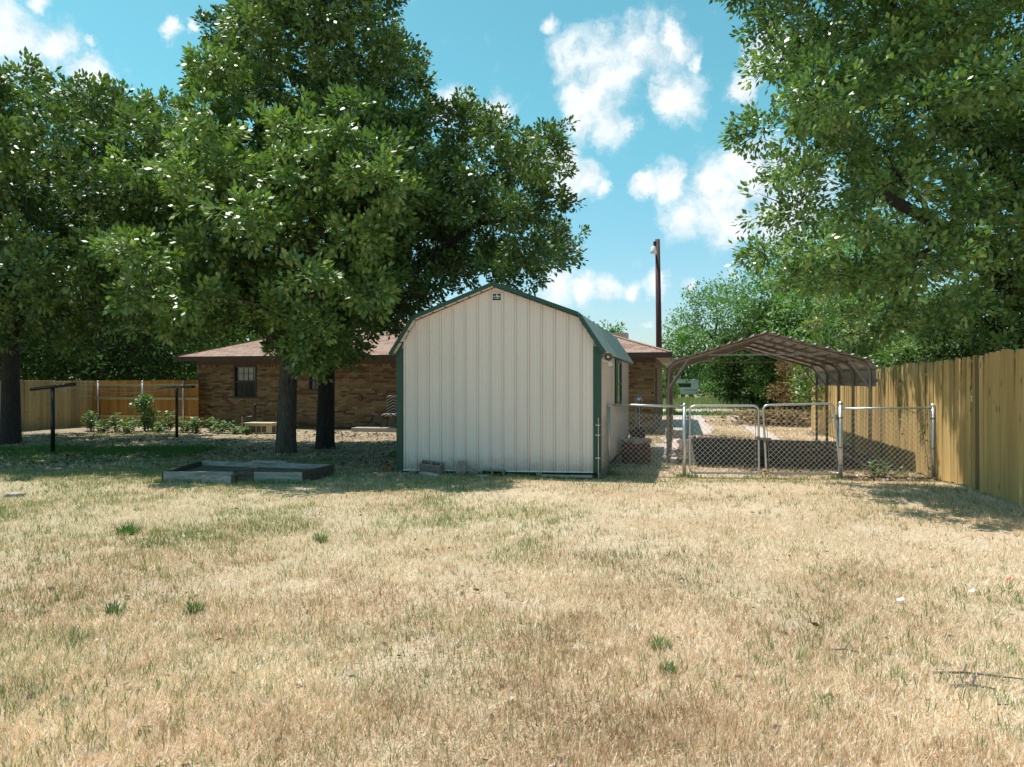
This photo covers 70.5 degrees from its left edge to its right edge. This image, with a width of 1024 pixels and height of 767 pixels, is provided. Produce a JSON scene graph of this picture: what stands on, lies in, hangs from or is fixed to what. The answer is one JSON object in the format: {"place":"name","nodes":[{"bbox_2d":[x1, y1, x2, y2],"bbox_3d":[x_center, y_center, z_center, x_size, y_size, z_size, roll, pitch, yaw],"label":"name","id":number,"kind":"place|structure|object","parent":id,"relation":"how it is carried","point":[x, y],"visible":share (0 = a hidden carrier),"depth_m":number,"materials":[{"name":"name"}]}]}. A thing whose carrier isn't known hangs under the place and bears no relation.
{"place":"outdoors","nodes":[
{"label":"outdoors","id":0,"kind":"place"},
{"bbox_2d":[174,320,673,433],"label":"brick house","id":1,"kind":"structure","parent":0,"point":[238,381],"depth_m":24.44,"materials":[{"name":"brown brick"}]},
{"bbox_2d":[234,365,256,397],"bbox_3d":[-9.180,-0.059,25.024,0.880,1.130,0.110,0,0,13],"label":"window","id":2,"kind":"structure","parent":1,"relation":"in","point":[245,376],"depth_m":25.03,"materials":[{"name":"glass"}]},
{"bbox_2d":[309,375,317,389],"bbox_3d":[-6.480,-0.108,24.386,0.730,0.670,0.110,0,0,13],"label":"window","id":3,"kind":"structure","parent":1,"relation":"in","point":[313,385],"depth_m":24.43,"materials":[{"name":"black glass"}]},
{"bbox_2d":[655,367,656,407],"bbox_3d":[4.535,0.110,23.076,0.112,1.300,0.800,0,0,13],"label":"window","id":4,"kind":"structure","parent":1,"relation":"in","point":[656,367],"depth_m":23.40,"materials":[{"name":"black glass"}]},
{"bbox_2d":[0,386,1023,766],"bbox_3d":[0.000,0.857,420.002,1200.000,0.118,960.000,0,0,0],"label":"ground","id":5,"kind":"structure","parent":0,"point":[184,514],"depth_m":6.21,"materials":[{"name":"plant"}]},
{"bbox_2d":[3,491,25,496],"bbox_3d":[-6.788,1.522,9.907,0.264,0.096,0.204,0,0,0],"label":"stone","id":6,"kind":"object","parent":5,"relation":"on","point":[14,493],"visible":0.69,"depth_m":9.83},
{"bbox_2d":[0,325,58,380],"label":"tree","id":7,"kind":"object","parent":5,"relation":"on","point":[31,346],"visible":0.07,"depth_m":31.90,"materials":[{"name":"plant"}]},
{"bbox_2d":[0,380,93,430],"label":"wooden fence","id":8,"kind":"object","parent":5,"relation":"on","point":[72,408],"visible":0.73,"depth_m":24.44,"materials":[{"name":"beige wood"}]},
{"bbox_2d":[29,382,75,451],"bbox_3d":[-9.977,0.763,15.751,1.167,1.576,0.081,0,0,13],"label":"clothes post","id":9,"kind":"object","parent":5,"relation":"on","point":[52,402],"visible":0.85,"depth_m":15.72,"materials":[{"name":"metal"}]},
{"bbox_2d":[51,694,79,709],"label":"weed clump","id":10,"kind":"object","parent":5,"relation":"on","point":[63,701],"visible":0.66,"depth_m":3.48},
{"bbox_2d":[58,628,92,642],"bbox_3d":[-2.616,1.509,4.352,0.184,0.074,0.180,0,0,0],"label":"weed clump","id":11,"kind":"object","parent":5,"relation":"on","point":[73,634],"visible":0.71,"depth_m":4.35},
{"bbox_2d":[81,410,101,430],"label":"weed plant","id":12,"kind":"object","parent":5,"relation":"on","point":[90,426],"visible":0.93,"depth_m":22.86,"materials":[{"name":"green plant"}]},
{"bbox_2d":[92,419,114,432],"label":"weed plant","id":13,"kind":"object","parent":5,"relation":"on","point":[103,429],"visible":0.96,"depth_m":22.41,"materials":[{"name":"green plant"}]},
{"bbox_2d":[0,46,208,444],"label":"oak tree","id":14,"kind":"object","parent":5,"relation":"on","point":[35,290],"visible":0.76,"depth_m":14.67,"materials":[{"name":"green plant"}]},
{"bbox_2d":[0,183,219,381],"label":"tree","id":15,"kind":"object","parent":5,"relation":"on","point":[44,368],"visible":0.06,"depth_m":31.69,"materials":[{"name":"plant"}]},
{"bbox_2d":[100,600,129,614],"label":"weed clump","id":16,"kind":"object","parent":5,"relation":"on","point":[113,607],"visible":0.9,"depth_m":4.87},
{"bbox_2d":[106,412,125,431],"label":"weed plant","id":17,"kind":"object","parent":5,"relation":"on","point":[114,422],"visible":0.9,"depth_m":22.60,"materials":[{"name":"green plant"}]},
{"bbox_2d":[0,214,235,381],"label":"tree","id":18,"kind":"object","parent":5,"relation":"on","point":[124,351],"visible":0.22,"depth_m":29.98,"materials":[{"name":"plant"}]},
{"bbox_2d":[113,417,139,433],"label":"weed plant","id":19,"kind":"object","parent":5,"relation":"on","point":[125,428],"visible":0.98,"depth_m":21.97,"materials":[{"name":"green plant"}]},
{"bbox_2d":[112,522,141,534],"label":"weed clump","id":20,"kind":"object","parent":5,"relation":"on","point":[130,528],"visible":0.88,"depth_m":7.41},
{"bbox_2d":[0,234,276,380],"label":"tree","id":21,"kind":"object","parent":5,"relation":"on","point":[37,353],"visible":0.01,"depth_m":42.19,"materials":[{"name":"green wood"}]},
{"bbox_2d":[127,393,158,430],"bbox_3d":[-11.686,0.928,23.254,1.000,1.306,1.064,0,0,22],"label":"shrub","id":22,"kind":"object","parent":5,"relation":"on","point":[144,401],"visible":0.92,"depth_m":23.05,"materials":[{"name":"green plant"}]},
{"bbox_2d":[94,380,198,426],"bbox_3d":[-12.894,0.698,25.450,4.308,1.656,0.128,0,0,13],"label":"wooden fence","id":23,"kind":"object","parent":5,"relation":"on","point":[108,403],"visible":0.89,"depth_m":25.49,"materials":[{"name":"orange wood"}]},
{"bbox_2d":[153,419,168,431],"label":"weed plant","id":24,"kind":"object","parent":5,"relation":"on","point":[159,428],"visible":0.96,"depth_m":22.41,"materials":[{"name":"green plant"}]},
{"bbox_2d":[158,410,174,430],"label":"weed plant","id":25,"kind":"object","parent":5,"relation":"on","point":[166,420],"visible":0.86,"depth_m":22.79,"materials":[{"name":"green plant"}]},
{"bbox_2d":[158,385,195,437],"bbox_3d":[-9.432,0.794,20.401,1.161,1.486,0.081,0,0,13],"label":"clothes post","id":26,"kind":"object","parent":5,"relation":"on","point":[176,408],"visible":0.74,"depth_m":20.36,"materials":[{"name":"metal"}]},
{"bbox_2d":[173,418,193,432],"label":"weed plant","id":27,"kind":"object","parent":5,"relation":"on","point":[182,425],"visible":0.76,"depth_m":22.18,"materials":[{"name":"green plant"}]},
{"bbox_2d":[120,293,262,379],"bbox_3d":[-14.493,-2.243,37.057,10.026,8.191,10.009,0,0,0],"label":"tree","id":28,"kind":"object","parent":5,"relation":"on","point":[250,336],"visible":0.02,"depth_m":35.15,"materials":[{"name":"green plant"}]},
{"bbox_2d":[182,599,206,613],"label":"weed clump","id":29,"kind":"object","parent":5,"relation":"on","point":[190,609],"visible":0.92,"depth_m":4.85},
{"bbox_2d":[183,417,206,432],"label":"weed plant","id":30,"kind":"object","parent":5,"relation":"on","point":[196,426],"visible":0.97,"depth_m":21.97,"materials":[{"name":"green plant"}]},
{"bbox_2d":[0,430,395,468],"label":"leaf litter","id":31,"kind":"object","parent":5,"relation":"on","point":[179,457],"visible":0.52,"depth_m":16.41,"materials":[{"name":"plant"}]},
{"bbox_2d":[0,442,395,460],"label":"lush grass","id":32,"kind":"structure","parent":5,"relation":"on","point":[166,450],"depth_m":16.20,"materials":[{"name":"plant"}]},
{"bbox_2d":[202,416,219,431],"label":"weed plant","id":33,"kind":"object","parent":5,"relation":"on","point":[210,422],"visible":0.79,"depth_m":22.34,"materials":[{"name":"green plant"}]},
{"bbox_2d":[210,420,233,433],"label":"weed plant","id":34,"kind":"object","parent":5,"relation":"on","point":[222,430],"visible":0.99,"depth_m":21.82,"materials":[{"name":"green plant"}]},
{"bbox_2d":[221,424,243,433],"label":"weed plant","id":35,"kind":"object","parent":5,"relation":"on","point":[235,430],"visible":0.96,"depth_m":21.67,"materials":[{"name":"green plant"}]},
{"bbox_2d":[238,426,250,433],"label":"weed plant","id":36,"kind":"object","parent":5,"relation":"on","point":[244,431],"visible":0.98,"depth_m":21.48,"materials":[{"name":"green plant"}]},
{"bbox_2d":[162,460,333,483],"bbox_3d":[-4.359,1.429,11.769,2.575,0.200,1.583,0,0,10],"label":"raised bed","id":37,"kind":"object","parent":5,"relation":"on","point":[224,472],"visible":0.89,"depth_m":11.57,"materials":[{"name":"concrete"}]},
{"bbox_2d":[241,402,271,427],"bbox_3d":[-8.289,1.057,23.590,0.990,0.906,0.348,0,0,-28],"label":"standpipe","id":38,"kind":"object","parent":5,"relation":"on","point":[254,417],"visible":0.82,"depth_m":23.42,"materials":[{"name":"metal"}]},
{"bbox_2d":[62,35,452,453],"bbox_3d":[-5.253,-3.175,15.847,7.787,9.536,11.400,0,0,-25],"label":"oak tree","id":39,"kind":"object","parent":5,"relation":"on","point":[229,192],"visible":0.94,"depth_m":12.41,"materials":[{"name":"green plant"}]},
{"bbox_2d":[244,422,276,433],"bbox_3d":[-7.560,1.334,21.925,0.920,0.315,0.520,0,0,10],"label":"cooler unit","id":40,"kind":"object","parent":5,"relation":"on","point":[263,427],"visible":0.75,"depth_m":21.68,"materials":[{"name":"beige plastic"}]},
{"bbox_2d":[310,529,329,542],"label":"weed clump","id":41,"kind":"object","parent":5,"relation":"on","point":[321,537],"visible":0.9,"depth_m":7.01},
{"bbox_2d":[351,426,395,431],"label":"patio","id":42,"kind":"structure","parent":5,"relation":"on","point":[374,429],"depth_m":22.67,"materials":[{"name":"concrete"}]},
{"bbox_2d":[381,395,395,427],"bbox_3d":[-3.786,0.881,22.780,0.536,1.002,0.496,0,0,13],"label":"chair","id":43,"kind":"object","parent":42,"relation":"on","point":[391,405],"visible":0.69,"depth_m":22.94,"materials":[{"name":"fabric"}]},
{"bbox_2d":[382,466,393,470],"bbox_3d":[-2.158,1.488,12.634,0.209,0.106,0.148,0,0,0],"label":"rubble stone","id":44,"kind":"object","parent":5,"relation":"on","point":[388,468],"visible":0.91,"depth_m":12.57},
{"bbox_2d":[189,0,590,448],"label":"oak tree","id":45,"kind":"object","parent":5,"relation":"on","point":[331,25],"visible":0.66,"depth_m":15.61,"materials":[{"name":"green plant"}]},
{"bbox_2d":[418,471,439,475],"bbox_3d":[-1.368,1.505,12.007,0.369,0.052,0.155,7,8,19],"label":"rubble slab","id":46,"kind":"object","parent":5,"relation":"on","point":[428,473],"depth_m":11.97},
{"bbox_2d":[419,460,443,473],"bbox_3d":[-1.353,1.405,12.200,0.390,0.150,0.150,5,26,18],"label":"cinder block","id":47,"kind":"object","parent":5,"relation":"on","point":[431,466],"depth_m":12.15,"materials":[{"name":"concrete"}]},
{"bbox_2d":[456,461,466,474],"bbox_3d":[-0.839,1.408,12.059,0.179,0.250,0.050,0,-14,13],"label":"paver","id":48,"kind":"object","parent":5,"relation":"on","point":[461,466],"visible":0.96,"depth_m":12.04,"materials":[{"name":"concrete"}]},
{"bbox_2d":[469,469,478,475],"bbox_3d":[-0.636,1.492,12.001,0.162,0.137,0.122,23,12,0],"label":"rubble stone","id":49,"kind":"object","parent":5,"relation":"on","point":[472,471],"visible":0.71,"depth_m":11.95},
{"bbox_2d":[0,431,947,482],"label":"green grass","id":50,"kind":"structure","parent":5,"relation":"on","point":[179,461],"depth_m":13.80,"materials":[{"name":"plant"}]},
{"bbox_2d":[480,469,505,476],"bbox_3d":[-0.314,1.499,11.991,0.390,0.150,0.150,0,-8,12],"label":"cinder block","id":51,"kind":"object","parent":5,"relation":"on","point":[493,470],"depth_m":11.95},
{"bbox_2d":[143,470,854,484],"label":"green grass","id":52,"kind":"structure","parent":5,"relation":"on","point":[300,481],"depth_m":11.26,"materials":[{"name":"plant"}]},
{"bbox_2d":[388,282,632,473],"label":"storage shed","id":53,"kind":"structure","parent":5,"relation":"on","point":[494,375],"depth_m":12.10,"materials":[{"name":"beige"}]},
{"bbox_2d":[602,352,613,367],"bbox_3d":[1.558,-0.376,11.816,0.191,0.248,0.325,0,0,13],"label":"floodlight","id":54,"kind":"object","parent":53,"relation":"attached to","point":[607,357],"visible":1,"depth_m":11.79,"materials":[{"name":"white paint"}]},
{"bbox_2d":[615,359,621,403],"bbox_3d":[2.171,-0.016,14.809,0.045,0.920,1.300,0,0,13],"label":"window","id":55,"kind":"structure","parent":53,"relation":"in","point":[618,364],"depth_m":14.79,"materials":[{"name":"glass"}]},
{"bbox_2d":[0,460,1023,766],"bbox_3d":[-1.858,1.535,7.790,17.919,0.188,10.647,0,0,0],"label":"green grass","id":56,"kind":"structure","parent":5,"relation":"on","point":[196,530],"depth_m":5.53,"materials":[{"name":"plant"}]},
{"bbox_2d":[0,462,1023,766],"bbox_3d":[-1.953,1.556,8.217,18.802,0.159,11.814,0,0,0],"label":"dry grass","id":57,"kind":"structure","parent":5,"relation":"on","point":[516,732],"depth_m":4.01,"materials":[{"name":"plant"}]},
{"bbox_2d":[0,474,1023,766],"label":"leaf litter","id":58,"kind":"object","parent":5,"relation":"on","point":[458,646],"visible":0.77,"depth_m":3.82,"materials":[{"name":"plant"}]},
{"bbox_2d":[541,474,567,477],"bbox_3d":[0.697,1.500,11.748,0.440,0.035,0.120,0,0,12],"label":"concrete strip","id":59,"kind":"object","parent":5,"relation":"on","point":[549,475],"visible":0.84,"depth_m":11.69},
{"bbox_2d":[567,475,592,477],"bbox_3d":[1.094,1.494,11.675,0.400,0.035,0.100,-1,0,13],"label":"concrete strip","id":60,"kind":"object","parent":5,"relation":"on","point":[583,476],"visible":0.91,"depth_m":11.63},
{"bbox_2d":[588,316,626,332],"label":"tree","id":61,"kind":"object","parent":5,"relation":"on","point":[616,329],"visible":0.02,"depth_m":45.44,"materials":[{"name":"green plant"}]},
{"bbox_2d":[620,437,651,464],"bbox_3d":[2.499,1.358,14.600,0.630,0.525,0.637,0,0,0],"label":"stone stack","id":62,"kind":"object","parent":5,"relation":"on","point":[626,457],"visible":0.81,"depth_m":14.39,"materials":[{"name":"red stone"}]},
{"bbox_2d":[629,429,645,437],"bbox_3d":[2.929,1.323,16.907,0.360,0.500,0.300,0,0,13],"label":"iron stand","id":63,"kind":"object","parent":62,"relation":"on","point":[636,433],"visible":0.59,"depth_m":16.78,"materials":[{"name":"black"}]},
{"bbox_2d":[635,397,641,429],"bbox_3d":[2.949,0.688,16.901,0.176,0.770,0.176,0,0,0],"label":"steel cylinder","id":64,"kind":"object","parent":63,"relation":"on","point":[638,418],"visible":1,"depth_m":16.83,"materials":[{"name":"metal"}]},
{"bbox_2d":[595,403,686,477],"bbox_3d":[2.014,0.999,12.386,1.859,1.322,0.774,0,0,-27],"label":"chain link fence","id":65,"kind":"object","parent":5,"relation":"on","point":[683,406],"visible":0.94,"depth_m":12.52,"materials":[{"name":"metal"}]},
{"bbox_2d":[686,405,770,473],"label":"gate","id":66,"kind":"structure","parent":65,"relation":"attached to","point":[688,462],"depth_m":12.41,"materials":[{"name":"metal"}]},
{"bbox_2d":[650,239,662,415],"bbox_3d":[6.566,-2.483,32.951,0.618,8.153,0.324,0,0,-21],"label":"light pole","id":67,"kind":"object","parent":5,"relation":"on","point":[655,248],"visible":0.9,"depth_m":32.89,"materials":[{"name":"brown paint"}]},
{"bbox_2d":[647,634,673,649],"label":"weed clump","id":68,"kind":"object","parent":5,"relation":"on","point":[659,640],"visible":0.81,"depth_m":4.27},
{"bbox_2d":[655,661,680,674],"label":"weed clump","id":69,"kind":"object","parent":5,"relation":"on","point":[673,670],"visible":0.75,"depth_m":3.88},
{"bbox_2d":[662,374,680,399],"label":"shrub","id":70,"kind":"object","parent":5,"relation":"on","point":[663,377],"visible":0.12,"depth_m":55.65,"materials":[{"name":"green plant"}]},
{"bbox_2d":[662,382,683,413],"bbox_3d":[7.538,0.703,34.157,1.166,1.814,0.976,0,0,-34],"label":"shrub","id":71,"kind":"object","parent":5,"relation":"on","point":[677,392],"visible":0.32,"depth_m":34.10,"materials":[{"name":"green plant"}]},
{"bbox_2d":[673,375,698,396],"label":"camper","id":72,"kind":"object","parent":5,"relation":"on","point":[690,388],"visible":0.27,"depth_m":60.00,"materials":[{"name":"white metal"}]},
{"bbox_2d":[677,383,690,386],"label":"window","id":73,"kind":"structure","parent":72,"relation":"in","point":[680,384],"depth_m":59.96,"materials":[{"name":"black glass"}]},
{"bbox_2d":[662,325,718,398],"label":"tree","id":74,"kind":"object","parent":5,"relation":"on","point":[681,336],"visible":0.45,"depth_m":61.43,"materials":[{"name":"green plant"}]},
{"bbox_2d":[662,277,764,397],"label":"tree","id":75,"kind":"object","parent":5,"relation":"on","point":[696,315],"visible":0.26,"depth_m":65.59,"materials":[{"name":"green plant"}]},
{"bbox_2d":[663,408,767,415],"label":"green grass","id":76,"kind":"structure","parent":5,"relation":"on","point":[701,412],"depth_m":34.00,"materials":[{"name":"plant"}]},
{"bbox_2d":[698,375,743,400],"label":"shrub","id":77,"kind":"object","parent":5,"relation":"on","point":[711,392],"visible":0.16,"depth_m":56.02,"materials":[{"name":"green plant"}]},
{"bbox_2d":[702,332,769,406],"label":"shrub","id":78,"kind":"object","parent":5,"relation":"on","point":[730,398],"visible":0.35,"depth_m":43.78,"materials":[{"name":"green plant"}]},
{"bbox_2d":[693,408,810,427],"bbox_3d":[10.055,1.271,25.924,6.574,0.705,6.932,0,0,0],"label":"brush pile","id":79,"kind":"object","parent":5,"relation":"on","point":[802,416],"visible":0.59,"depth_m":25.83,"materials":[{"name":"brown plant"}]},
{"bbox_2d":[741,352,789,408],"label":"shrub","id":80,"kind":"object","parent":5,"relation":"on","point":[758,390],"visible":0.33,"depth_m":41.28,"materials":[{"name":"green plant"}]},
{"bbox_2d":[618,414,915,474],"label":"dry grass","id":81,"kind":"structure","parent":5,"relation":"on","point":[747,433],"depth_m":19.97,"materials":[{"name":"plant"}]},
{"bbox_2d":[704,232,839,394],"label":"tree","id":82,"kind":"object","parent":5,"relation":"on","point":[746,296],"visible":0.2,"depth_m":50.08,"materials":[{"name":"green plant"}]},
{"bbox_2d":[699,292,845,404],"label":"tree","id":83,"kind":"object","parent":5,"relation":"on","point":[751,329],"visible":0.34,"depth_m":42.00,"materials":[{"name":"plant"}]},
{"bbox_2d":[762,358,812,409],"bbox_3d":[11.301,-0.011,28.375,2.727,3.353,2.515,0,0,-33],"label":"shrub","id":84,"kind":"object","parent":5,"relation":"on","point":[784,367],"visible":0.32,"depth_m":28.21,"materials":[{"name":"brown plant"}]},
{"bbox_2d":[675,439,901,469],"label":"bare earth","id":85,"kind":"structure","parent":5,"relation":"on","point":[702,452],"depth_m":16.57,"materials":[{"name":"soil"}]},
{"bbox_2d":[664,330,878,467],"bbox_3d":[5.573,0.305,16.799,3.868,2.651,6.200,0,0,13],"label":"carport","id":86,"kind":"object","parent":85,"relation":"on","point":[828,366],"visible":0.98,"depth_m":15.09,"materials":[{"name":"metal"}]},
{"bbox_2d":[713,456,909,475],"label":"leaf litter","id":87,"kind":"object","parent":5,"relation":"on","point":[808,467],"visible":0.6,"depth_m":13.89,"materials":[{"name":"plant"}]},
{"bbox_2d":[744,210,945,397],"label":"tree","id":88,"kind":"object","parent":5,"relation":"on","point":[773,297],"visible":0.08,"depth_m":44.87,"materials":[{"name":"green plant"}]},
{"bbox_2d":[786,287,921,409],"bbox_3d":[9.887,-0.537,21.644,3.518,4.788,3.303,0,0,0],"label":"tree","id":89,"kind":"object","parent":5,"relation":"on","point":[858,341],"visible":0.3,"depth_m":21.68,"materials":[{"name":"green plant"}]},
{"bbox_2d":[755,196,969,395],"bbox_3d":[17.655,-3.747,36.529,10.330,10.707,10.324,0,0,27],"label":"tree","id":90,"kind":"object","parent":5,"relation":"on","point":[803,306],"visible":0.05,"depth_m":36.14,"materials":[{"name":"green plant"}]},
{"bbox_2d":[708,0,1023,357],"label":"oak tree","id":91,"kind":"object","parent":5,"relation":"on","point":[911,47],"visible":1,"depth_m":10.03,"materials":[{"name":"green plant"}]},
{"bbox_2d":[862,460,883,476],"bbox_3d":[6.195,1.453,12.355,0.373,0.299,0.398,0,0,40],"label":"vine sprout","id":92,"kind":"object","parent":5,"relation":"on","point":[874,470],"visible":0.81,"depth_m":12.36,"materials":[{"name":"green plant"}]},
{"bbox_2d":[838,401,935,477],"bbox_3d":[6.265,0.977,12.131,1.560,1.356,0.085,0,0,6],"label":"chain link fence","id":93,"kind":"object","parent":5,"relation":"on","point":[932,407],"visible":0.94,"depth_m":12.13,"materials":[{"name":"metal"}]},
{"bbox_2d":[762,403,838,474],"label":"gate","id":94,"kind":"structure","parent":93,"relation":"attached to","point":[835,415],"depth_m":12.27,"materials":[{"name":"metal"}]},
{"bbox_2d":[880,403,930,477],"bbox_3d":[6.533,0.980,12.012,0.870,1.319,0.160,0,0,0],"label":"climbing vine","id":95,"kind":"object","parent":93,"relation":"attached to","point":[929,468],"visible":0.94,"depth_m":12.01,"materials":[{"name":"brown plant"}]},
{"bbox_2d":[826,278,950,375],"bbox_3d":[13.186,-0.902,24.744,4.711,5.414,4.180,0,0,0],"label":"shrub","id":96,"kind":"object","parent":5,"relation":"on","point":[854,328],"visible":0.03,"depth_m":25.12,"materials":[{"name":"green plant"}]},
{"bbox_2d":[876,459,903,475],"bbox_3d":[6.405,1.450,12.333,0.471,0.306,0.315,0,0,26],"label":"vine sprout","id":97,"kind":"object","parent":5,"relation":"on","point":[883,474],"visible":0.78,"depth_m":12.35,"materials":[{"name":"green plant"}]},
{"bbox_2d":[837,474,943,481],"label":"leaf litter","id":98,"kind":"object","parent":5,"relation":"on","point":[889,478],"visible":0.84,"depth_m":11.93,"materials":[{"name":"plant"}]},
{"bbox_2d":[811,349,1023,506],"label":"wooden fence","id":99,"kind":"object","parent":5,"relation":"on","point":[979,445],"visible":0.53,"depth_m":11.12,"materials":[{"name":"brown wood"}]},
{"bbox_2d":[863,284,986,407],"bbox_3d":[10.559,-0.386,18.864,3.730,4.350,3.855,0,0,0],"label":"shrub","id":100,"kind":"object","parent":5,"relation":"on","point":[902,348],"visible":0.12,"depth_m":18.67,"materials":[{"name":"green plant"}]},
{"bbox_2d":[879,278,1018,406],"bbox_3d":[10.415,-0.353,15.662,4.330,4.301,4.070,0,0,0],"label":"shrub","id":101,"kind":"object","parent":5,"relation":"on","point":[923,357],"visible":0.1,"depth_m":15.96,"materials":[{"name":"green plant"}]},
{"bbox_2d":[950,675,994,689],"bbox_3d":[2.318,1.517,3.677,0.202,0.046,0.099,0,0,0],"label":"stick","id":102,"kind":"object","parent":5,"relation":"on","point":[975,685],"visible":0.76,"depth_m":3.65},
{"bbox_2d":[922,290,1023,387],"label":"shrub","id":103,"kind":"object","parent":5,"relation":"on","point":[938,357],"visible":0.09,"depth_m":13.44,"materials":[{"name":"green plant"}]},
{"bbox_2d":[933,664,1021,679],"bbox_3d":[2.444,1.516,3.823,0.429,0.042,0.092,0,0,13],"label":"stick","id":104,"kind":"object","parent":5,"relation":"on","point":[957,672],"visible":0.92,"depth_m":3.80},
{"bbox_2d":[0,0,1023,382],"label":"sky","id":105,"kind":"structure","parent":0,"point":[650,85],"materials":[{"name":"blue"}]},
{"bbox_2d":[652,414,719,462],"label":"driveway","id":106,"kind":"structure","parent":0,"point":[707,428],"depth_m":23.17,"materials":[{"name":"concrete"}]},
{"bbox_2d":[665,426,681,437],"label":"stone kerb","id":107,"kind":"structure","parent":106,"relation":"on","point":[677,431],"depth_m":19.93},
{"bbox_2d":[658,433,762,445],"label":"leaf litter","id":108,"kind":"object","parent":106,"relation":"on","point":[707,437],"visible":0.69,"depth_m":19.76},
{"bbox_2d":[663,394,779,408],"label":"tall grass","id":109,"kind":"structure","parent":0,"point":[689,402],"depth_m":43.32,"materials":[{"name":"plant"}]},
{"bbox_2d":[731,415,779,439],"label":"driveway","id":110,"kind":"structure","parent":0,"point":[748,427],"depth_m":23.12,"materials":[{"name":"concrete"}]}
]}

